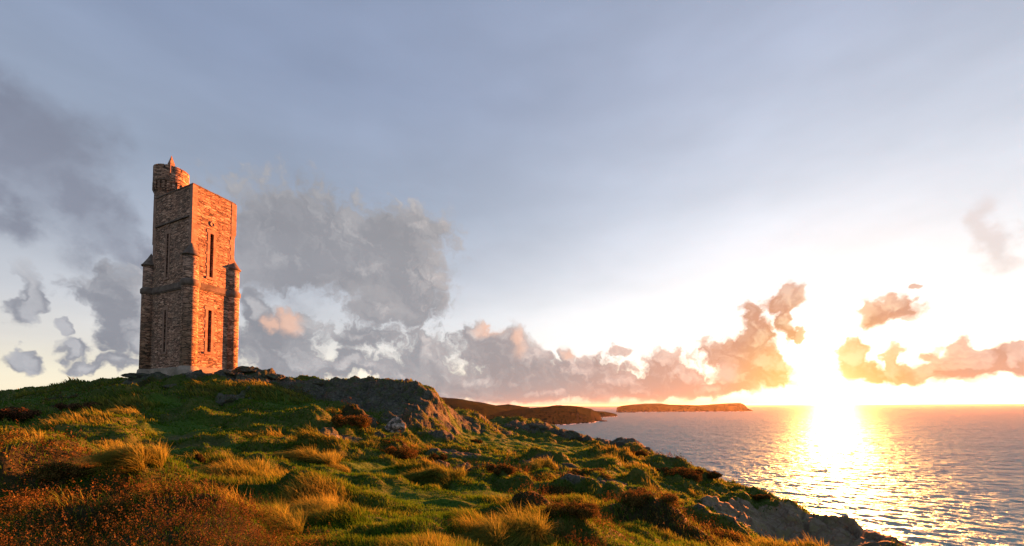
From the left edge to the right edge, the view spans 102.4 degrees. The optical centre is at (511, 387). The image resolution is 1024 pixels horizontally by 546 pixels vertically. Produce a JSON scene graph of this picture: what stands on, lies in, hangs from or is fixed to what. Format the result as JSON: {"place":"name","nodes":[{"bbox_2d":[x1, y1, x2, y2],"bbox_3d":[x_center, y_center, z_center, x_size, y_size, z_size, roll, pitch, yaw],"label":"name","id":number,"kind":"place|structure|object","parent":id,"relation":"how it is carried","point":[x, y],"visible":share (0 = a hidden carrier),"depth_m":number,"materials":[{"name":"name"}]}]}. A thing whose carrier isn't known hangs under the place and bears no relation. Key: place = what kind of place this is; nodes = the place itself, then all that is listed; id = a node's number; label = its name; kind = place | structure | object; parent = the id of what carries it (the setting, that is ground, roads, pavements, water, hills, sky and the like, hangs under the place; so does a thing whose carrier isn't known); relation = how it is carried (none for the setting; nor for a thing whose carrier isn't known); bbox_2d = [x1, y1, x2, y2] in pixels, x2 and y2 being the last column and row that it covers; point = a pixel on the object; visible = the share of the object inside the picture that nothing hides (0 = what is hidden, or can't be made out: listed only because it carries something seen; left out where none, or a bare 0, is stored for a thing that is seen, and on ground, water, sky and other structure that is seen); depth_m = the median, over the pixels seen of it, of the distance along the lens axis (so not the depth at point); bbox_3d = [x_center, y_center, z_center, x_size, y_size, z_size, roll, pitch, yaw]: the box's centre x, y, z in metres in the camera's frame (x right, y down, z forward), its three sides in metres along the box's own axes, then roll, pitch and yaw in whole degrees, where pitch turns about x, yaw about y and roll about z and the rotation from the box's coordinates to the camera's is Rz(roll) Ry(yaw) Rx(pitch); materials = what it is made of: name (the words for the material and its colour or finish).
{"place":"outdoors","nodes":[
{"label":"outdoors","id":0,"kind":"place"},
{"bbox_2d":[0,366,906,545],"bbox_3d":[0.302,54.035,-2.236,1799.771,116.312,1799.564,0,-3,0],"label":"terrain","id":1,"kind":"structure","parent":0,"point":[788,520],"depth_m":22.81,"materials":[{"name":"green plant"}]},
{"bbox_2d":[0,406,42,421],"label":"heather bush","id":2,"kind":"object","parent":1,"relation":"on","point":[13,413],"visible":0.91,"depth_m":20.16,"materials":[{"name":"brown plant"}]},
{"bbox_2d":[5,431,45,445],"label":"grass tussock","id":3,"kind":"object","parent":1,"relation":"on","point":[41,436],"depth_m":11.69,"materials":[{"name":"yellow plant"}]},
{"bbox_2d":[0,488,70,522],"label":"heather bush","id":4,"kind":"object","parent":1,"relation":"on","point":[6,500],"visible":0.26,"depth_m":5.82,"materials":[{"name":"brown plant"}]},
{"bbox_2d":[30,459,100,482],"bbox_3d":[-8.149,1.535,7.590,1.155,0.454,1.345,-1,-3,18],"label":"heather bush","id":5,"kind":"object","parent":1,"relation":"on","point":[53,472],"visible":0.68,"depth_m":7.34,"materials":[{"name":"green plant"}]},
{"bbox_2d":[54,401,101,410],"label":"heather bush","id":6,"kind":"object","parent":1,"relation":"on","point":[72,406],"visible":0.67,"depth_m":24.31,"materials":[{"name":"brown plant"}]},
{"bbox_2d":[44,405,140,421],"bbox_3d":[-21.368,1.456,20.814,4.264,1.272,3.189,1,-3,-28],"label":"grass tussock","id":7,"kind":"object","parent":1,"relation":"on","point":[118,411],"depth_m":21.46,"materials":[{"name":"green plant"}]},
{"bbox_2d":[91,439,125,450],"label":"grass tussock","id":8,"kind":"object","parent":1,"relation":"on","point":[106,443],"depth_m":14.33,"materials":[{"name":"yellow plant"}]},
{"bbox_2d":[63,438,174,476],"bbox_3d":[-7.485,1.336,7.577,1.953,0.826,1.881,0,-3,0],"label":"grass tussock","id":9,"kind":"object","parent":1,"relation":"on","point":[145,455],"depth_m":7.62,"materials":[{"name":"yellow plant"}]},
{"bbox_2d":[121,373,149,378],"bbox_3d":[-33.554,-0.995,37.193,1.766,0.641,2.559,-2,-3,37],"label":"rock","id":10,"kind":"object","parent":1,"relation":"on","point":[134,375],"visible":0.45,"depth_m":36.51,"materials":[{"name":"grey stone"}]},
{"bbox_2d":[94,482,209,525],"bbox_3d":[-4.911,1.549,5.659,1.323,0.444,1.220,0,-3,-9],"label":"heather bush","id":11,"kind":"object","parent":1,"relation":"on","point":[125,496],"visible":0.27,"depth_m":5.45,"materials":[{"name":"brown plant"}]},
{"bbox_2d":[163,384,176,388],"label":"rock","id":12,"kind":"object","parent":1,"relation":"on","point":[169,385],"visible":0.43,"depth_m":33.64,"materials":[{"name":"grey stone"}]},
{"bbox_2d":[136,156,240,375],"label":"stone tower","id":13,"kind":"structure","parent":1,"relation":"on","point":[190,298],"depth_m":40.41,"materials":[{"name":"stone"}]},
{"bbox_2d":[161,306,168,354],"bbox_3d":[-33.754,-5.515,39.968,1.065,4.643,0.101,-2,-3,25],"label":"window","id":14,"kind":"structure","parent":13,"relation":"in","point":[164,308],"depth_m":39.96,"materials":[{"name":"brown stone"}]},
{"bbox_2d":[163,230,170,279],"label":"window","id":15,"kind":"structure","parent":13,"relation":"in","point":[169,231],"depth_m":40.30,"materials":[{"name":"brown stone"}]},
{"bbox_2d":[203,306,214,354],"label":"window","id":16,"kind":"structure","parent":13,"relation":"in","point":[206,318],"depth_m":40.23,"materials":[{"name":"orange stone"}]},
{"bbox_2d":[206,229,216,280],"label":"window","id":17,"kind":"structure","parent":13,"relation":"in","point":[209,231],"depth_m":40.55,"materials":[{"name":"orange stone"}]},
{"bbox_2d":[192,453,205,463],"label":"heather bush","id":18,"kind":"object","parent":1,"relation":"on","point":[200,457],"visible":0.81,"depth_m":12.32,"materials":[{"name":"brown plant"}]},
{"bbox_2d":[210,458,227,465],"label":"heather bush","id":19,"kind":"object","parent":1,"relation":"on","point":[219,459],"visible":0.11,"depth_m":12.20,"materials":[{"name":"brown plant"}]},
{"bbox_2d":[214,369,234,375],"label":"rock","id":20,"kind":"object","parent":1,"relation":"on","point":[228,372],"visible":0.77,"depth_m":37.53,"materials":[{"name":"grey stone"}]},
{"bbox_2d":[215,394,237,405],"bbox_3d":[-20.291,1.068,29.369,1.510,1.168,1.121,5,-3,-1],"label":"rock","id":21,"kind":"object","parent":1,"relation":"on","point":[225,399],"visible":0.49,"depth_m":29.02,"materials":[{"name":"grey stone"}]},
{"bbox_2d":[190,454,270,473],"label":"grass tussock","id":22,"kind":"object","parent":1,"relation":"on","point":[260,464],"depth_m":10.83,"materials":[{"name":"green plant"}]},
{"bbox_2d":[235,366,255,373],"bbox_3d":[-25.582,-1.622,39.708,2.095,0.862,1.503,-2,-3,34],"label":"rock","id":23,"kind":"object","parent":1,"relation":"on","point":[245,369],"visible":0.88,"depth_m":39.23,"materials":[{"name":"grey stone"}]},
{"bbox_2d":[263,373,284,380],"bbox_3d":[-23.143,-0.901,40.007,1.747,0.859,1.752,-1,-3,21],"label":"rock","id":24,"kind":"object","parent":1,"relation":"on","point":[273,376],"visible":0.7,"depth_m":39.56,"materials":[{"name":"grey stone"}]},
{"bbox_2d":[257,464,292,475],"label":"grass tussock","id":25,"kind":"object","parent":1,"relation":"on","point":[277,470],"depth_m":11.16,"materials":[{"name":"plant"}]},
{"bbox_2d":[242,497,338,539],"bbox_3d":[-3.809,1.942,5.911,2.150,0.692,2.424,0,-3,0],"label":"grass tussock","id":26,"kind":"object","parent":1,"relation":"on","point":[294,519],"depth_m":5.95,"materials":[{"name":"green plant"}]},
{"bbox_2d":[268,444,351,472],"bbox_3d":[-7.937,2.649,15.346,4.100,1.192,3.271,0,-3,0],"label":"grass tussock","id":27,"kind":"object","parent":1,"relation":"on","point":[331,460],"depth_m":15.18,"materials":[{"name":"plant"}]},
{"bbox_2d":[303,378,324,384],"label":"rock","id":28,"kind":"object","parent":1,"relation":"on","point":[317,381],"visible":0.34,"depth_m":39.72,"materials":[{"name":"grey stone"}]},
{"bbox_2d":[285,490,348,516],"bbox_3d":[-3.718,2.102,7.079,1.790,0.673,2.307,2,-3,-36],"label":"grass tussock","id":29,"kind":"object","parent":1,"relation":"on","point":[316,504],"depth_m":7.17,"materials":[{"name":"green plant"}]},
{"bbox_2d":[331,414,371,427],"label":"heather bush","id":30,"kind":"object","parent":1,"relation":"on","point":[340,421],"visible":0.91,"depth_m":25.28,"materials":[{"name":"brown plant"}]},
{"bbox_2d":[365,415,376,428],"bbox_3d":[-9.617,2.663,27.198,1.378,1.716,0.898,-8,0,-17],"label":"rock","id":31,"kind":"object","parent":1,"relation":"on","point":[373,424],"visible":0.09,"depth_m":27.25,"materials":[{"name":"grey stone"}]},
{"bbox_2d":[374,431,385,438],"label":"rock","id":32,"kind":"object","parent":1,"relation":"on","point":[380,434],"visible":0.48,"depth_m":24.89,"materials":[{"name":"grey stone"}]},
{"bbox_2d":[0,379,766,545],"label":"heather","id":33,"kind":"object","parent":1,"relation":"on","point":[81,537],"visible":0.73,"depth_m":5.21,"materials":[{"name":"brown plant"}]},
{"bbox_2d":[384,416,404,433],"bbox_3d":[-8.086,2.833,28.629,1.486,1.673,0.922,-3,-3,9],"label":"rock","id":34,"kind":"object","parent":1,"relation":"on","point":[396,424],"visible":0.76,"depth_m":28.38,"materials":[{"name":"stone"}]},
{"bbox_2d":[381,445,417,458],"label":"heather bush","id":35,"kind":"object","parent":1,"relation":"on","point":[407,452],"visible":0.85,"depth_m":20.20,"materials":[{"name":"brown plant"}]},
{"bbox_2d":[402,408,410,423],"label":"rock","id":36,"kind":"object","parent":1,"relation":"on","point":[406,415],"visible":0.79,"depth_m":30.99,"materials":[{"name":"grey stone"}]},
{"bbox_2d":[395,463,471,489],"bbox_3d":[-3.183,3.214,14.971,3.590,1.131,2.810,1,-3,-24],"label":"grass tussock","id":37,"kind":"object","parent":1,"relation":"on","point":[436,473],"depth_m":14.70,"materials":[{"name":"green plant"}]},
{"bbox_2d":[428,453,446,461],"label":"heather bush","id":38,"kind":"object","parent":1,"relation":"on","point":[442,457],"visible":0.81,"depth_m":20.62,"materials":[{"name":"brown plant"}]},
{"bbox_2d":[432,459,449,468],"bbox_3d":[-3.458,3.768,20.003,0.953,0.529,0.858,6,-1,14],"label":"rock","id":39,"kind":"object","parent":1,"relation":"on","point":[444,463],"visible":0.45,"depth_m":19.77,"materials":[{"name":"grey stone"}]},
{"bbox_2d":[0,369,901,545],"bbox_3d":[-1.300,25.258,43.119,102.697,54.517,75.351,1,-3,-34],"label":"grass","id":40,"kind":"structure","parent":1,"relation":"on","point":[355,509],"depth_m":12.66,"materials":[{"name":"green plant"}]},
{"bbox_2d":[454,462,470,471],"bbox_3d":[-2.296,3.869,19.587,0.658,0.592,0.947,-2,-3,26],"label":"rock","id":41,"kind":"object","parent":1,"relation":"on","point":[467,466],"visible":0.56,"depth_m":19.35,"materials":[{"name":"grey stone"}]},
{"bbox_2d":[470,439,482,443],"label":"heather bush","id":42,"kind":"object","parent":1,"relation":"on","point":[477,441],"visible":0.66,"depth_m":34.73,"materials":[{"name":"brown plant"}]},
{"bbox_2d":[451,512,509,545],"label":"grass tussock","id":43,"kind":"object","parent":1,"relation":"on","point":[485,538],"depth_m":5.91,"materials":[{"name":"green plant"}]},
{"bbox_2d":[485,463,515,474],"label":"heather bush","id":44,"kind":"object","parent":1,"relation":"on","point":[499,468],"visible":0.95,"depth_m":17.31,"materials":[{"name":"brown plant"}]},
{"bbox_2d":[463,500,563,545],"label":"grass tussock","id":45,"kind":"object","parent":1,"relation":"on","point":[531,531],"depth_m":6.38,"materials":[{"name":"green plant"}]},
{"bbox_2d":[517,456,558,471],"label":"grass tussock","id":46,"kind":"object","parent":1,"relation":"on","point":[546,463],"depth_m":22.96,"materials":[{"name":"plant"}]},
{"bbox_2d":[529,423,549,429],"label":"rock","id":47,"kind":"object","parent":1,"relation":"on","point":[534,426],"visible":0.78,"depth_m":54.40,"materials":[{"name":"grey stone"}]},
{"bbox_2d":[539,484,577,496],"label":"heather bush","id":48,"kind":"object","parent":1,"relation":"on","point":[550,490],"visible":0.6,"depth_m":15.57,"materials":[{"name":"brown plant"}]},
{"bbox_2d":[542,501,599,521],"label":"heather bush","id":49,"kind":"object","parent":1,"relation":"on","point":[587,510],"visible":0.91,"depth_m":7.49,"materials":[{"name":"brown plant"}]},
{"bbox_2d":[558,430,583,441],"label":"rock","id":50,"kind":"object","parent":1,"relation":"on","point":[572,435],"visible":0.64,"depth_m":51.06,"materials":[{"name":"grey stone"}]},
{"bbox_2d":[565,467,610,479],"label":"heather bush","id":51,"kind":"object","parent":1,"relation":"on","point":[577,471],"visible":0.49,"depth_m":20.89,"materials":[{"name":"brown plant"}]},
{"bbox_2d":[588,449,640,469],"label":"grass tussock","id":52,"kind":"object","parent":1,"relation":"on","point":[609,456],"depth_m":30.88,"materials":[{"name":"green plant"}]},
{"bbox_2d":[613,438,640,446],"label":"rock","id":53,"kind":"object","parent":1,"relation":"on","point":[622,442],"visible":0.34,"depth_m":44.96,"materials":[{"name":"grey stone"}]},
{"bbox_2d":[631,450,647,456],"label":"heather bush","id":54,"kind":"object","parent":1,"relation":"on","point":[642,453],"visible":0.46,"depth_m":38.76,"materials":[{"name":"brown plant"}]},
{"bbox_2d":[618,487,679,507],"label":"heather bush","id":55,"kind":"object","parent":1,"relation":"on","point":[670,497],"visible":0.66,"depth_m":12.36,"materials":[{"name":"brown plant"}]},
{"bbox_2d":[632,477,677,502],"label":"grass tussock","id":56,"kind":"object","parent":1,"relation":"on","point":[646,486],"depth_m":20.64,"materials":[{"name":"plant"}]},
{"bbox_2d":[655,467,703,481],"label":"heather bush","id":57,"kind":"object","parent":1,"relation":"on","point":[695,474],"visible":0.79,"depth_m":30.76,"materials":[{"name":"brown plant"}]},
{"bbox_2d":[703,469,722,478],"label":"heather bush","id":58,"kind":"object","parent":1,"relation":"on","point":[714,474],"visible":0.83,"depth_m":32.08,"materials":[{"name":"brown plant"}]},
{"bbox_2d":[699,527,745,544],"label":"heather bush","id":59,"kind":"object","parent":1,"relation":"on","point":[731,534],"visible":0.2,"depth_m":12.20,"materials":[{"name":"brown plant"}]},
{"bbox_2d":[747,493,771,498],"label":"heather bush","id":60,"kind":"object","parent":1,"relation":"on","point":[758,496],"visible":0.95,"depth_m":28.24,"materials":[{"name":"brown plant"}]},
{"bbox_2d":[440,397,518,416],"bbox_3d":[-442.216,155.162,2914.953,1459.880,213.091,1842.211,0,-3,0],"label":"headland","id":61,"kind":"structure","parent":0,"point":[484,409],"depth_m":2409.14,"materials":[{"name":"brown plant"}]},
{"bbox_2d":[0,0,1023,405],"label":"sky","id":62,"kind":"structure","parent":0,"point":[494,202],"materials":[{"name":"blue"}]},
{"bbox_2d":[498,404,528,408],"bbox_3d":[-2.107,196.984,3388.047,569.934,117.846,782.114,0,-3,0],"label":"ridge","id":63,"kind":"structure","parent":0,"point":[510,405],"depth_m":3234.03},
{"bbox_2d":[484,405,601,424],"bbox_3d":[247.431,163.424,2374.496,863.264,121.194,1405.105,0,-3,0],"label":"headland","id":64,"kind":"structure","parent":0,"point":[558,414],"depth_m":2033.35,"materials":[{"name":"brown plant"}]},
{"bbox_2d":[595,411,616,416],"bbox_3d":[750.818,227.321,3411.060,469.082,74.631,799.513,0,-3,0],"label":"headland point","id":65,"kind":"structure","parent":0,"point":[605,414],"depth_m":3220.79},
{"bbox_2d":[616,403,751,411],"bbox_3d":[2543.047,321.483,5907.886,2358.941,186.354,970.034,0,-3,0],"label":"island","id":66,"kind":"structure","parent":0,"point":[660,407],"depth_m":5581.38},
{"bbox_2d":[523,404,1023,545],"bbox_3d":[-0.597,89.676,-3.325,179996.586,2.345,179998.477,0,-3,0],"label":"sea","id":67,"kind":"structure","parent":0,"point":[930,474],"depth_m":702.80,"materials":[{"name":"liquid"}]}
]}

